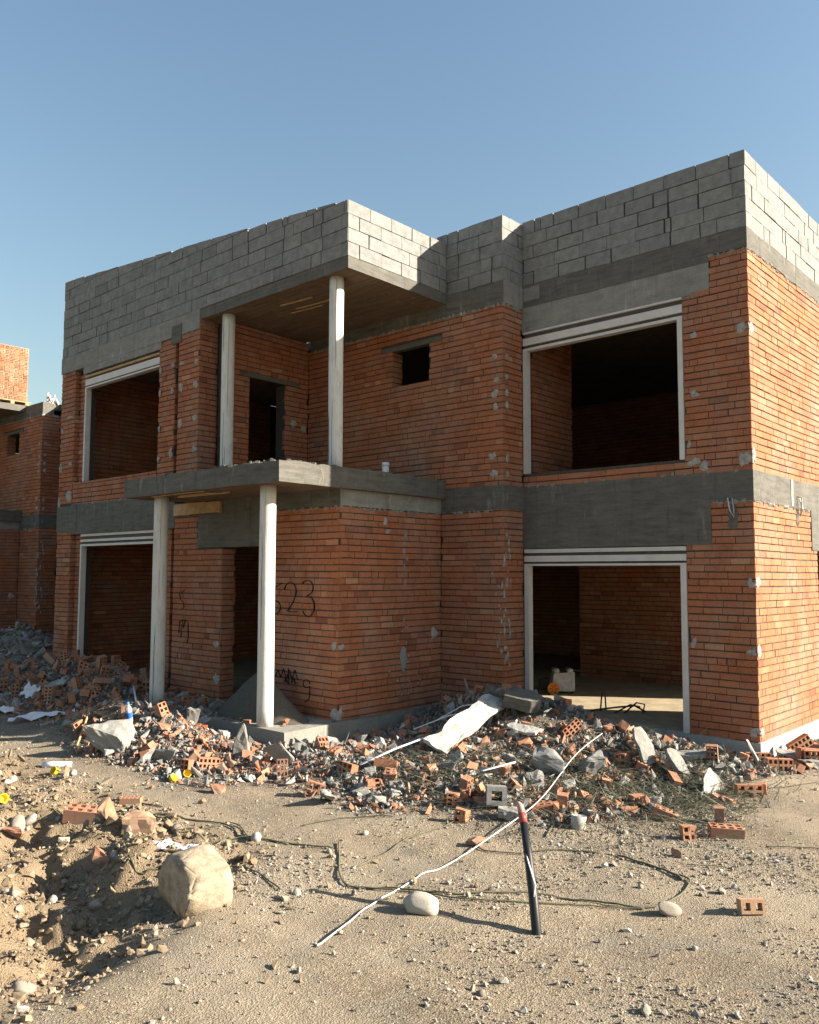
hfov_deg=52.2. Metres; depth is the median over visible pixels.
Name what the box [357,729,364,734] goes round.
concrete chunk
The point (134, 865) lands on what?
cable
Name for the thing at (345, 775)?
concrete chunk
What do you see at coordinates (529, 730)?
concrete chunk
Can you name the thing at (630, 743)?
brick shard
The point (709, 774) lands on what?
concrete slab piece
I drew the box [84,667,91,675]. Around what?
broken brick
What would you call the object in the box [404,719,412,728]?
brick shard
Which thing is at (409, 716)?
broken brick
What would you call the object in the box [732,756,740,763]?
concrete chunk
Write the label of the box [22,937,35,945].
stone
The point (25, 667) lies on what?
concrete slab piece
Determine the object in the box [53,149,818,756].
unfinished house
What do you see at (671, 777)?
brick fragment
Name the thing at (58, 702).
broken brick
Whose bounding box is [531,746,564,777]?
rock
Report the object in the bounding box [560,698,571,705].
broken brick
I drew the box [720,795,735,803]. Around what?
brick shard
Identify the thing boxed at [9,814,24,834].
stone
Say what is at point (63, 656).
perforated brick
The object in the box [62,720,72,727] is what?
concrete chunk
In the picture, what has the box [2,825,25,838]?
brick shard
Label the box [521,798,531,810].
concrete slab piece
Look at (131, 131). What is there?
sky
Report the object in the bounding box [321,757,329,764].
concrete chunk
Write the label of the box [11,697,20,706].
concrete chunk
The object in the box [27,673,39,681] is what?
perforated brick
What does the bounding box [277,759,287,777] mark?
perforated brick
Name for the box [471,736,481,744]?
concrete chunk
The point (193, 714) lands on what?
concrete slab piece
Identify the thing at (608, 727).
brick shard
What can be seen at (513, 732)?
concrete chunk
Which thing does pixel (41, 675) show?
perforated brick
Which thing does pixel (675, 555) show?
window frame
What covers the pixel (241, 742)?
concrete wedge
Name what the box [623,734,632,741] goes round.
brick shard
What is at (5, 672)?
perforated brick
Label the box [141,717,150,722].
concrete chunk
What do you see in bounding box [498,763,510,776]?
broken brick
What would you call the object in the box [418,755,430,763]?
brick shard
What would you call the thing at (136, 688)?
concrete chunk
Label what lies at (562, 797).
broken brick
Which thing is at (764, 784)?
broken brick
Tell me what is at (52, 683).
concrete slab piece
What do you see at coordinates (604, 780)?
broken brick
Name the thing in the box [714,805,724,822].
broken brick
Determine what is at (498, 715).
concrete chunk
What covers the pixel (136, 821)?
shard
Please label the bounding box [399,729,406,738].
broken brick
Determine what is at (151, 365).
window frame
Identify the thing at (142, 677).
perforated brick
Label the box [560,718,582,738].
perforated brick
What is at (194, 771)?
concrete chunk
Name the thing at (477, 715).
foam board
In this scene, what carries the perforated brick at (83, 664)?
on the ground at (370, 994)
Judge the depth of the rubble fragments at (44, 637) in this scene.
18.34 m
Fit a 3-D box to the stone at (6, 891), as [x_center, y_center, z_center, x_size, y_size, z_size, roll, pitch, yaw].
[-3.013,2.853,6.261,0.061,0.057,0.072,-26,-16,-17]
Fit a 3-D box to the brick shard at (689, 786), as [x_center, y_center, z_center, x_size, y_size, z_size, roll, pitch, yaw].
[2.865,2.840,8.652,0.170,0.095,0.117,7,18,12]
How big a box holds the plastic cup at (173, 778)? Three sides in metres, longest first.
0.121 x 0.090 x 0.054 m
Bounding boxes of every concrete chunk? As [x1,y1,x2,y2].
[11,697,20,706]
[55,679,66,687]
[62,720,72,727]
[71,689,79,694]
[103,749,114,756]
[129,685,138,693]
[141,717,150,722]
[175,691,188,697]
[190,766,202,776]
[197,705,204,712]
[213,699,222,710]
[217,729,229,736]
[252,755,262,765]
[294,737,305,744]
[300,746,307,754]
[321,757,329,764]
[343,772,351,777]
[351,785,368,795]
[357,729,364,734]
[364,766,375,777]
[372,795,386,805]
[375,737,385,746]
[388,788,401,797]
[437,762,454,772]
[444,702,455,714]
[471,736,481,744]
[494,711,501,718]
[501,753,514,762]
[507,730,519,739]
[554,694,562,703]
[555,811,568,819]
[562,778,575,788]
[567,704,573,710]
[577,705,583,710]
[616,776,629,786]
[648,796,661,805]
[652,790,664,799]
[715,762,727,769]
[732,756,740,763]
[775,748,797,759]
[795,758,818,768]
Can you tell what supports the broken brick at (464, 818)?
on the ground at (370, 994)
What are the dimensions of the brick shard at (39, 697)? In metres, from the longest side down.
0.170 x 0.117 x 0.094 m
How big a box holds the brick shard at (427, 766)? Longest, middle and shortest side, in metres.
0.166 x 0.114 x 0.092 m
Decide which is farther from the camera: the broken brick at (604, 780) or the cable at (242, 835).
the broken brick at (604, 780)
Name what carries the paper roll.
on the ground at (370, 994)
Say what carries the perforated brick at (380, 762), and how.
on the ground at (370, 994)
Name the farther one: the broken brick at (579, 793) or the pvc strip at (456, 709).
the pvc strip at (456, 709)
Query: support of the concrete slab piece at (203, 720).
on the ground at (370, 994)
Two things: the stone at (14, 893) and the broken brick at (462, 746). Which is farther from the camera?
the broken brick at (462, 746)
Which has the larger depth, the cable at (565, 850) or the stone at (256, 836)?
the stone at (256, 836)
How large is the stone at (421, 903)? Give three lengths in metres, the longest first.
0.255 x 0.167 x 0.142 m
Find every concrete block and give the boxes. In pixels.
[498,806,526,820]
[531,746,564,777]
[577,749,605,775]
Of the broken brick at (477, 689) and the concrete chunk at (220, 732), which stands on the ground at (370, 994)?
the broken brick at (477, 689)
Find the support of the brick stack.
on the unfinished house at (30, 435)
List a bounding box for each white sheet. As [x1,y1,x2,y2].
[0,706,18,712]
[7,708,74,721]
[19,682,39,697]
[152,839,203,851]
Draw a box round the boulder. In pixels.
[158,843,233,919]
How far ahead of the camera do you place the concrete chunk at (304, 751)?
9.63 m
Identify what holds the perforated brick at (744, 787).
on the ground at (370, 994)
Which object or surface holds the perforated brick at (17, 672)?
on the ground at (370, 994)
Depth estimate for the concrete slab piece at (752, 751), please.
9.63 m
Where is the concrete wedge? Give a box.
[233,723,249,754]
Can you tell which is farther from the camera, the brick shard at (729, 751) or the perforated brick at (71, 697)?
the perforated brick at (71, 697)
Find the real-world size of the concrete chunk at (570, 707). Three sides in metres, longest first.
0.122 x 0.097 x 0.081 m
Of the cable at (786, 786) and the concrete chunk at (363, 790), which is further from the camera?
the cable at (786, 786)
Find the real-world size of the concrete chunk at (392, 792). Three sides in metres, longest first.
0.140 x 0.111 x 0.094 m
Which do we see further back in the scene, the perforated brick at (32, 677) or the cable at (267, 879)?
the perforated brick at (32, 677)
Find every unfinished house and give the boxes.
[0,392,61,634]
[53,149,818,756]
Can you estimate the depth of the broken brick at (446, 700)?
11.61 m
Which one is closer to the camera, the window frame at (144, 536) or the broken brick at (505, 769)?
the broken brick at (505, 769)
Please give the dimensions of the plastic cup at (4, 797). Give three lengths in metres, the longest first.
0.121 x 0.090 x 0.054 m
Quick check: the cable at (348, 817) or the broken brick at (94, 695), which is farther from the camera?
the broken brick at (94, 695)
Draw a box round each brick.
[0,677,8,692]
[2,668,10,676]
[3,662,12,669]
[11,683,20,697]
[14,668,20,677]
[15,671,32,682]
[21,658,36,664]
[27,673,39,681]
[29,662,38,669]
[37,679,48,688]
[38,670,46,678]
[41,686,59,694]
[43,652,56,664]
[43,686,54,703]
[52,664,60,670]
[55,689,61,696]
[55,699,64,706]
[59,651,67,666]
[59,668,73,674]
[61,660,69,666]
[62,803,97,824]
[68,692,75,702]
[70,719,82,731]
[71,677,81,689]
[72,649,79,654]
[74,655,79,662]
[77,657,87,671]
[78,660,94,669]
[79,688,90,696]
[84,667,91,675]
[86,656,92,662]
[89,684,101,694]
[90,691,99,699]
[93,677,110,684]
[96,655,106,670]
[100,664,109,676]
[110,692,119,700]
[111,655,119,665]
[111,686,120,694]
[116,660,126,667]
[119,796,142,805]
[121,705,125,719]
[122,676,131,684]
[123,674,137,677]
[130,677,137,686]
[137,684,148,693]
[138,674,147,683]
[139,749,149,756]
[140,667,148,679]
[141,740,157,750]
[142,680,149,693]
[153,701,169,717]
[168,687,177,694]
[169,692,173,697]
[174,698,181,704]
[180,696,189,704]
[180,758,193,771]
[186,698,194,704]
[187,750,199,760]
[196,756,219,768]
[197,696,208,706]
[242,749,252,758]
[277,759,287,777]
[305,779,325,795]
[314,736,328,749]
[327,745,342,756]
[338,760,358,775]
[353,732,360,740]
[363,778,381,791]
[365,777,382,785]
[369,728,380,738]
[373,758,398,768]
[383,767,397,781]
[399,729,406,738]
[404,714,415,721]
[418,726,432,734]
[440,694,452,706]
[442,692,450,698]
[446,791,461,806]
[453,742,467,754]
[453,806,470,823]
[459,774,473,789]
[467,761,477,771]
[472,782,484,796]
[473,684,483,694]
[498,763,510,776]
[506,778,522,794]
[523,742,532,749]
[529,799,559,813]
[546,785,562,793]
[557,792,568,808]
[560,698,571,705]
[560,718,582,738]
[577,790,588,798]
[599,777,610,789]
[614,751,630,765]
[617,719,629,733]
[628,793,644,806]
[635,761,652,773]
[652,804,673,820]
[661,734,671,743]
[663,760,672,772]
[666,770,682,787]
[679,824,696,840]
[706,744,718,763]
[707,822,744,838]
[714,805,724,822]
[734,783,763,797]
[736,898,765,913]
[738,752,749,762]
[745,752,770,759]
[758,782,766,794]
[764,757,793,771]
[785,733,813,750]
[790,760,805,773]
[795,747,818,759]
[803,750,818,759]
[808,742,818,748]
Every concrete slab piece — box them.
[21,662,32,670]
[43,679,59,687]
[44,673,54,680]
[135,745,155,764]
[153,749,175,761]
[187,707,199,723]
[198,715,210,724]
[263,743,295,763]
[320,789,335,800]
[328,736,339,743]
[407,730,418,736]
[446,749,463,762]
[464,679,469,694]
[486,684,505,696]
[502,686,540,712]
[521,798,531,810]
[524,769,546,786]
[632,727,654,764]
[664,748,689,777]
[677,748,712,760]
[703,768,723,793]
[746,739,760,764]
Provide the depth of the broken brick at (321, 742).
9.91 m
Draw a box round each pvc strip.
[359,732,438,764]
[414,713,457,729]
[435,700,502,721]
[481,761,517,770]
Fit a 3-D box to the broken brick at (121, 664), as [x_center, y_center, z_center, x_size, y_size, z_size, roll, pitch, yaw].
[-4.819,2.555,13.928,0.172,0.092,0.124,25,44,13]
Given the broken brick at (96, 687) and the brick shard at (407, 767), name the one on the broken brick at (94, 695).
the broken brick at (96, 687)
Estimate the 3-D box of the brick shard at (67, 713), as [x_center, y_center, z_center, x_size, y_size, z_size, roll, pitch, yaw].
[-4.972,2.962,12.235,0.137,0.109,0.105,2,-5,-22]
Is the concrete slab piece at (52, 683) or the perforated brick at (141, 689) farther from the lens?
the concrete slab piece at (52, 683)
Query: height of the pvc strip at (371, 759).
0.138 m
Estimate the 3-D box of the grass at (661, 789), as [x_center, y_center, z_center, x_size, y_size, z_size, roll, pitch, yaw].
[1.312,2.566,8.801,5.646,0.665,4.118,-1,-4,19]
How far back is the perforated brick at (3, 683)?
14.46 m
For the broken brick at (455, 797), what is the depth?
7.97 m
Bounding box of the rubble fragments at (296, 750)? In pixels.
[0,658,818,826]
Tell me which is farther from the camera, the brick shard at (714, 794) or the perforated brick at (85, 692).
the perforated brick at (85, 692)
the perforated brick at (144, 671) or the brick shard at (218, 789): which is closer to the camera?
the brick shard at (218, 789)
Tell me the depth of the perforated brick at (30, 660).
15.86 m
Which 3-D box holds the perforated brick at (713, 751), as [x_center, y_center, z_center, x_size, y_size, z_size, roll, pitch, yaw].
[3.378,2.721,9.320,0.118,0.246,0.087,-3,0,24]
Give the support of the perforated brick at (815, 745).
on the ground at (370, 994)
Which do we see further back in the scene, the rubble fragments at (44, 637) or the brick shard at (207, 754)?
the rubble fragments at (44, 637)
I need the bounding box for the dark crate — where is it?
[538,677,549,689]
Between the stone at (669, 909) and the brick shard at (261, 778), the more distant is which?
the brick shard at (261, 778)
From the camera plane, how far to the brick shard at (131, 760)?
9.69 m
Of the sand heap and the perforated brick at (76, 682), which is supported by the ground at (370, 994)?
the perforated brick at (76, 682)
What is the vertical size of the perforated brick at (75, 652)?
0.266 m
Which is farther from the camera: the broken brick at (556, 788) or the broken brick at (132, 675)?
the broken brick at (132, 675)
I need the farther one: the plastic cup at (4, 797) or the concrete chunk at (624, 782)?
the concrete chunk at (624, 782)
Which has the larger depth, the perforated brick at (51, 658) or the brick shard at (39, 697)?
the perforated brick at (51, 658)
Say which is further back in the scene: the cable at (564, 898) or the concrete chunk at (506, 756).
the concrete chunk at (506, 756)
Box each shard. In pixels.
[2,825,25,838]
[32,691,41,696]
[33,695,41,702]
[33,701,42,707]
[65,711,73,716]
[91,845,108,866]
[96,711,106,716]
[97,797,117,819]
[121,810,155,833]
[127,757,135,764]
[157,722,170,730]
[200,735,206,742]
[205,752,212,756]
[209,783,225,793]
[210,765,218,772]
[257,773,264,781]
[359,748,370,756]
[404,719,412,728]
[404,765,413,771]
[409,794,419,801]
[414,745,425,750]
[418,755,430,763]
[418,771,428,782]
[423,763,435,773]
[460,789,469,803]
[465,836,484,846]
[473,796,484,807]
[479,735,489,747]
[494,730,506,737]
[501,683,512,689]
[517,737,531,748]
[556,722,561,729]
[566,743,575,756]
[602,723,614,732]
[606,803,615,812]
[613,799,622,806]
[620,806,637,817]
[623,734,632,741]
[626,739,634,747]
[629,749,638,756]
[638,795,649,808]
[667,813,678,820]
[671,847,681,858]
[682,782,693,790]
[704,792,720,801]
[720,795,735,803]
[725,748,735,755]
[742,768,756,775]
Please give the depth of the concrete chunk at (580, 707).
10.59 m
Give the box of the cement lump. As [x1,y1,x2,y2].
[83,719,135,753]
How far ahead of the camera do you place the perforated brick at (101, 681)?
13.03 m
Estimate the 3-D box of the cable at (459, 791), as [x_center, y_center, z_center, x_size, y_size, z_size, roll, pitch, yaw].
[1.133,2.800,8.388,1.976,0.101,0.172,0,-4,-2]
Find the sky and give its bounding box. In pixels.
[0,0,818,453]
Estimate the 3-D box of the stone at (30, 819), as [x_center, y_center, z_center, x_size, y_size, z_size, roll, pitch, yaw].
[-3.458,2.807,7.629,0.136,0.067,0.086,-34,37,-19]
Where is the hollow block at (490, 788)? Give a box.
[485,784,506,805]
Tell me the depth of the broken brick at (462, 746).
9.40 m
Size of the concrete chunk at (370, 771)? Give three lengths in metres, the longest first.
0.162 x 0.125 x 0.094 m
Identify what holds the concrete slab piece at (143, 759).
on the ground at (370, 994)
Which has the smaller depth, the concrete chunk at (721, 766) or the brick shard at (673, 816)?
the brick shard at (673, 816)
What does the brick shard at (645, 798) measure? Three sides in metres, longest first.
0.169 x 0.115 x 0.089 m
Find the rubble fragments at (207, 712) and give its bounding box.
[132,693,335,725]
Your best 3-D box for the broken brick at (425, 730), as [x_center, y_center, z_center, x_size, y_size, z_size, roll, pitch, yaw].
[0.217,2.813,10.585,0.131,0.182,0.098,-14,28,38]
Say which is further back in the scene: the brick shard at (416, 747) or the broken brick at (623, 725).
the broken brick at (623, 725)
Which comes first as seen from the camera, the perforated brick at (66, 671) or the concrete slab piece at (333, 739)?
the concrete slab piece at (333, 739)
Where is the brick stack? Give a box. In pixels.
[0,344,30,406]
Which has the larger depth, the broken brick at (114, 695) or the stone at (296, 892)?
the broken brick at (114, 695)
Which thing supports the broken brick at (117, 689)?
on the ground at (370, 994)
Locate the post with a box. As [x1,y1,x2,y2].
[513,801,541,935]
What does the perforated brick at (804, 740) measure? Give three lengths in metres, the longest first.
0.280 x 0.134 x 0.098 m
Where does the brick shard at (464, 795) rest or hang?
on the ground at (370, 994)
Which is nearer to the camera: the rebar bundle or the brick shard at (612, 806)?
the brick shard at (612, 806)
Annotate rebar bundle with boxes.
[591,691,646,713]
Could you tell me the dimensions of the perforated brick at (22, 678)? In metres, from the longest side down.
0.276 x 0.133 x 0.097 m
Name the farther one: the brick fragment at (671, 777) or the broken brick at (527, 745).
the broken brick at (527, 745)
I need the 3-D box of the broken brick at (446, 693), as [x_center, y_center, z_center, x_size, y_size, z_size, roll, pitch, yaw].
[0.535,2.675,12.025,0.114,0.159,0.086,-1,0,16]
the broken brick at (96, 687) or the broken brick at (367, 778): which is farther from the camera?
the broken brick at (96, 687)
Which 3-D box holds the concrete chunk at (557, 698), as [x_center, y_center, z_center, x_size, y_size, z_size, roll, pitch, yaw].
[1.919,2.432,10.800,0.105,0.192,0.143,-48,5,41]
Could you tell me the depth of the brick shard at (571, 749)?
9.52 m
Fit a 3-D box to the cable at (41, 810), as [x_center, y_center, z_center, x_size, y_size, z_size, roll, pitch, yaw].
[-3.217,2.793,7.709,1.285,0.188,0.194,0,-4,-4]
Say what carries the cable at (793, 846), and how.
on the ground at (370, 994)
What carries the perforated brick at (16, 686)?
on the ground at (370, 994)
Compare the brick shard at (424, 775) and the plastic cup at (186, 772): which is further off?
the plastic cup at (186, 772)
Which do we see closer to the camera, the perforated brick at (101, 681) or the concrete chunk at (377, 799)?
the concrete chunk at (377, 799)
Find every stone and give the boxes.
[2,888,9,894]
[7,775,16,782]
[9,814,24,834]
[10,889,20,897]
[10,980,30,995]
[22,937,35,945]
[25,814,36,825]
[47,895,57,903]
[61,879,68,884]
[69,769,76,775]
[89,898,102,910]
[109,850,117,859]
[171,823,180,832]
[251,832,261,841]
[293,889,300,895]
[403,891,439,915]
[477,989,485,996]
[641,1003,650,1015]
[658,901,681,916]
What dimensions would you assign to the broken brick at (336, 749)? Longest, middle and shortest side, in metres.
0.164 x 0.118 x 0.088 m
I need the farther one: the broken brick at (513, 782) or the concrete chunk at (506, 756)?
the concrete chunk at (506, 756)
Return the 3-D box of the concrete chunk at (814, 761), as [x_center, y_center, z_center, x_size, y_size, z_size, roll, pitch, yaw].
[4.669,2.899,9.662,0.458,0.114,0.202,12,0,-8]
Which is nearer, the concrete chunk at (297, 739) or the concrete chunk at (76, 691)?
the concrete chunk at (297, 739)
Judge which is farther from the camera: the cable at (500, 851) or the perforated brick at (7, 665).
the perforated brick at (7, 665)
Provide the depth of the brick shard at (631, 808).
7.79 m
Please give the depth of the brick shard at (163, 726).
10.32 m
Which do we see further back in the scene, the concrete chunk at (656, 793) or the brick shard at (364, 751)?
the brick shard at (364, 751)
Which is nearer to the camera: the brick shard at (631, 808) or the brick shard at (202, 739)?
the brick shard at (631, 808)
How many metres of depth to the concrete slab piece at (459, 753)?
9.24 m
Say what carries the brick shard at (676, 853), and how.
on the ground at (370, 994)
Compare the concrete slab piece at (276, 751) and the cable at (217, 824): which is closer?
the cable at (217, 824)
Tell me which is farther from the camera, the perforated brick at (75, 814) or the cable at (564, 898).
the perforated brick at (75, 814)
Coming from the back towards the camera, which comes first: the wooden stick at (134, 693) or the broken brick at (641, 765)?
the wooden stick at (134, 693)
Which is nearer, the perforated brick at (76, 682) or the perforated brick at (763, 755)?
the perforated brick at (763, 755)
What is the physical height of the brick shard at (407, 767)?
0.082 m
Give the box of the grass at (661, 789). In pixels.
[277,707,818,863]
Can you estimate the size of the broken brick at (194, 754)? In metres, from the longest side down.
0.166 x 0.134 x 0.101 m
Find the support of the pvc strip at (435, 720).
on the ground at (370, 994)
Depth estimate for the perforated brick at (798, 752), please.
9.81 m
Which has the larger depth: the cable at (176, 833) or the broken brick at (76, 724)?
the broken brick at (76, 724)
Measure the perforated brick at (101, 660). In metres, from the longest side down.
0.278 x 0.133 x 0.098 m
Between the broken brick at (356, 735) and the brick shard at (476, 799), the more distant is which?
the broken brick at (356, 735)
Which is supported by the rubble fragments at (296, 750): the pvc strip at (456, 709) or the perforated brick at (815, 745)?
the pvc strip at (456, 709)
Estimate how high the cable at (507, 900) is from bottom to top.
0.046 m
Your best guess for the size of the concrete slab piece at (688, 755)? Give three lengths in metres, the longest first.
0.489 x 0.206 x 0.074 m
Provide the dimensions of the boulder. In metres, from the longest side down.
0.465 x 0.390 x 0.362 m
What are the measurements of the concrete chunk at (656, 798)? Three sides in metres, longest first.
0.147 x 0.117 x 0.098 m
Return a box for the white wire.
[316,733,602,946]
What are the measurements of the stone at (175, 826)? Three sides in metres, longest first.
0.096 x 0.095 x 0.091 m
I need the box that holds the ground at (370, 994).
[0,630,818,1023]
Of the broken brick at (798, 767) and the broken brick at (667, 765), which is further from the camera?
the broken brick at (798, 767)
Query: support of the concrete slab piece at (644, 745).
on the broken brick at (641, 765)
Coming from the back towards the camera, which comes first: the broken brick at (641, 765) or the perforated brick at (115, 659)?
the perforated brick at (115, 659)
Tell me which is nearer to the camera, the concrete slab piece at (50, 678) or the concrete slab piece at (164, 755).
the concrete slab piece at (164, 755)
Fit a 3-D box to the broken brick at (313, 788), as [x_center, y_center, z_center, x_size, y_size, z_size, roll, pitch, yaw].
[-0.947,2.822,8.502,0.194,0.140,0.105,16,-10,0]
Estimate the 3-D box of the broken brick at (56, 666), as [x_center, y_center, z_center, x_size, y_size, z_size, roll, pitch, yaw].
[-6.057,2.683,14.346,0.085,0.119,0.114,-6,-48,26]
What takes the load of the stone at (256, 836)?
on the ground at (370, 994)
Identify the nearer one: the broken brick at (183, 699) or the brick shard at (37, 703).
the broken brick at (183, 699)
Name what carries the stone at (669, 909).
on the ground at (370, 994)
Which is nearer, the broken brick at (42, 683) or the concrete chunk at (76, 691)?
the concrete chunk at (76, 691)
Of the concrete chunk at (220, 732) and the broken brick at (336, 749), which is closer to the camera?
the broken brick at (336, 749)
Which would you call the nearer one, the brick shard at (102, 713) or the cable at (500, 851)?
the cable at (500, 851)
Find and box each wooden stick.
[75,708,90,748]
[133,685,136,701]
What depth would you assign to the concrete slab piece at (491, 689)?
11.02 m
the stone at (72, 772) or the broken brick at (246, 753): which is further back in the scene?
the broken brick at (246, 753)
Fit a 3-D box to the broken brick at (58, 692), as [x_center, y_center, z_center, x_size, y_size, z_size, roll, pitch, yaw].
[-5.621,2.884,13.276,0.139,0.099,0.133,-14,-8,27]
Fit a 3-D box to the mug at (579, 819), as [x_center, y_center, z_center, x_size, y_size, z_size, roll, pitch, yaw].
[1.500,2.766,7.464,0.136,0.122,0.186,7,-11,-4]
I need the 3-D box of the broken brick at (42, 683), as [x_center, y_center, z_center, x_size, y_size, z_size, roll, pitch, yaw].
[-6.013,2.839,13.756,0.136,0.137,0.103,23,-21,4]
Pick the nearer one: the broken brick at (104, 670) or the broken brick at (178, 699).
the broken brick at (178, 699)
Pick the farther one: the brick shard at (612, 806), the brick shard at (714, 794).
the brick shard at (714, 794)
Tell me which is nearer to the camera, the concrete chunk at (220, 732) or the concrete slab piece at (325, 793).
the concrete slab piece at (325, 793)
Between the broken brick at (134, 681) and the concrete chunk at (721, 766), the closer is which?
the concrete chunk at (721, 766)
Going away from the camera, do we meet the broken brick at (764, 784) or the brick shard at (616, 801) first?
the brick shard at (616, 801)
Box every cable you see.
[0,806,124,815]
[11,798,163,806]
[91,824,219,838]
[108,854,161,873]
[153,813,333,847]
[154,815,288,845]
[166,822,250,839]
[227,863,280,889]
[303,815,393,825]
[338,841,690,907]
[345,885,644,908]
[356,805,466,867]
[426,787,607,794]
[475,845,522,853]
[523,849,598,853]
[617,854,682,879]
[686,864,727,867]
[729,781,817,788]
[766,846,818,848]
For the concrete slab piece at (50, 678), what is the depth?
13.82 m
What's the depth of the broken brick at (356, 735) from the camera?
10.82 m
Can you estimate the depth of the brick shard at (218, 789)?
8.63 m
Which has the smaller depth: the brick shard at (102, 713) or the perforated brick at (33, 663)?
the brick shard at (102, 713)
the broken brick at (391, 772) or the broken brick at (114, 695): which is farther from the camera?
the broken brick at (114, 695)
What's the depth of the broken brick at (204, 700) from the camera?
12.26 m
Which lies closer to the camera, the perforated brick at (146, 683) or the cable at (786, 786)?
the cable at (786, 786)
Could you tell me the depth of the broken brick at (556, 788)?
8.32 m
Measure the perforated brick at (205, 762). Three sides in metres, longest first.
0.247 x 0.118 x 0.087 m
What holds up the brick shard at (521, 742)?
on the ground at (370, 994)
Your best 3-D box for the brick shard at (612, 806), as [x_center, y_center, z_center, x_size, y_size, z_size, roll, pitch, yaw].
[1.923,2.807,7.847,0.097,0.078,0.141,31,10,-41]
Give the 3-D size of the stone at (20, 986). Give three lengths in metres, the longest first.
0.116 x 0.099 x 0.079 m
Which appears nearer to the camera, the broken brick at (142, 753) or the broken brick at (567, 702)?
the broken brick at (142, 753)
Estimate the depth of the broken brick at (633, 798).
8.03 m
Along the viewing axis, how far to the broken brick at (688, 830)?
7.12 m
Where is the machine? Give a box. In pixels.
[547,667,582,693]
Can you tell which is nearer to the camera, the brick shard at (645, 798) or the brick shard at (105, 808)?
the brick shard at (105, 808)
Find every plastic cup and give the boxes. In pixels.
[0,793,10,802]
[50,766,60,774]
[169,774,177,782]
[183,769,191,777]
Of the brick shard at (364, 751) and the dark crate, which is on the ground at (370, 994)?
the brick shard at (364, 751)
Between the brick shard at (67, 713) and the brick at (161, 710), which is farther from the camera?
the brick shard at (67, 713)
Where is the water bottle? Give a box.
[125,702,132,721]
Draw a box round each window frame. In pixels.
[77,530,153,656]
[82,357,159,481]
[523,297,685,473]
[524,546,690,733]
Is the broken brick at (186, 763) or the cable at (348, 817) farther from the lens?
the broken brick at (186, 763)
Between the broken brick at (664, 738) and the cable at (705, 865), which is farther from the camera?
the broken brick at (664, 738)
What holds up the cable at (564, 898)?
on the ground at (370, 994)
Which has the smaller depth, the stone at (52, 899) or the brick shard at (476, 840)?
the stone at (52, 899)
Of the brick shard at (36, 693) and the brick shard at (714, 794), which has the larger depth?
the brick shard at (36, 693)
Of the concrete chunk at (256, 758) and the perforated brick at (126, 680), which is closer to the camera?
the concrete chunk at (256, 758)
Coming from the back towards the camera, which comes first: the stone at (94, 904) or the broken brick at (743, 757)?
the broken brick at (743, 757)
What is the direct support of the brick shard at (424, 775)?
on the ground at (370, 994)
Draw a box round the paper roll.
[42,761,71,767]
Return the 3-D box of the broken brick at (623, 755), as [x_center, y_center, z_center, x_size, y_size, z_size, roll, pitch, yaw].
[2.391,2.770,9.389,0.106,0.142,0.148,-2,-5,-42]
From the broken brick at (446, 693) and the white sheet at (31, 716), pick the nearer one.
the broken brick at (446, 693)
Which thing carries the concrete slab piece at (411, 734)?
on the ground at (370, 994)
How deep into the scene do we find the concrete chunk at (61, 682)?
13.51 m
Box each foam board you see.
[423,694,505,754]
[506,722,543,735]
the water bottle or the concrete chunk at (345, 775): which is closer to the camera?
the concrete chunk at (345, 775)
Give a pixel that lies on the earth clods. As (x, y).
(15, 999)
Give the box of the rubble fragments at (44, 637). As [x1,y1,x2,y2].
[0,621,53,672]
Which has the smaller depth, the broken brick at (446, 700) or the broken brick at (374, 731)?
the broken brick at (374, 731)
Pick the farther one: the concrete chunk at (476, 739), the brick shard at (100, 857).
the concrete chunk at (476, 739)
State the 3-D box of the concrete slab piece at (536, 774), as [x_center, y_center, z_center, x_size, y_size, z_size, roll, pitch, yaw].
[1.318,2.747,8.546,0.213,0.062,0.311,-4,27,-23]
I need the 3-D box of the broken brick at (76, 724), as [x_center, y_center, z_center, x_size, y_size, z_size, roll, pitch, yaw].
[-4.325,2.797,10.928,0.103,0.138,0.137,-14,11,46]
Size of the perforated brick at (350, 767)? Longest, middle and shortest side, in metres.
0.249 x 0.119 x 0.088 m
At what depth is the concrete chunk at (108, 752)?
10.00 m
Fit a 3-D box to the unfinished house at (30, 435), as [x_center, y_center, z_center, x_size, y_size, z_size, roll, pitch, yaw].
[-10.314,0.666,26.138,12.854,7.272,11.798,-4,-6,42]
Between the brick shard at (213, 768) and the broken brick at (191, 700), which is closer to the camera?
the brick shard at (213, 768)
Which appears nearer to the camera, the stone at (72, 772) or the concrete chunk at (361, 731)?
the stone at (72, 772)
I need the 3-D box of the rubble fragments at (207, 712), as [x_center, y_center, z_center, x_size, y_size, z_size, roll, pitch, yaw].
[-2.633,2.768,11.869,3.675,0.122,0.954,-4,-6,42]
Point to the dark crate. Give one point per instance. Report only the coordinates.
(543, 683)
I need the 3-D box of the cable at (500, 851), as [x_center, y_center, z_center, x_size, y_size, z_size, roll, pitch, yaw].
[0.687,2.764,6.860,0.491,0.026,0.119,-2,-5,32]
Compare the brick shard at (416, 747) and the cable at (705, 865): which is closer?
the cable at (705, 865)
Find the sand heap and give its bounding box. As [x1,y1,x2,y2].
[214,673,308,724]
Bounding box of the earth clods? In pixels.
[0,739,478,1023]
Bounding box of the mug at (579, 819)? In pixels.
[571,814,586,829]
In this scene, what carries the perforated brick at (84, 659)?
on the ground at (370, 994)
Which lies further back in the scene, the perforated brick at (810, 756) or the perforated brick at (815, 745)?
the perforated brick at (815, 745)
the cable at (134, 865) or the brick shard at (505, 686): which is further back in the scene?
the brick shard at (505, 686)
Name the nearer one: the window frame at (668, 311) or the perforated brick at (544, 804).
the perforated brick at (544, 804)

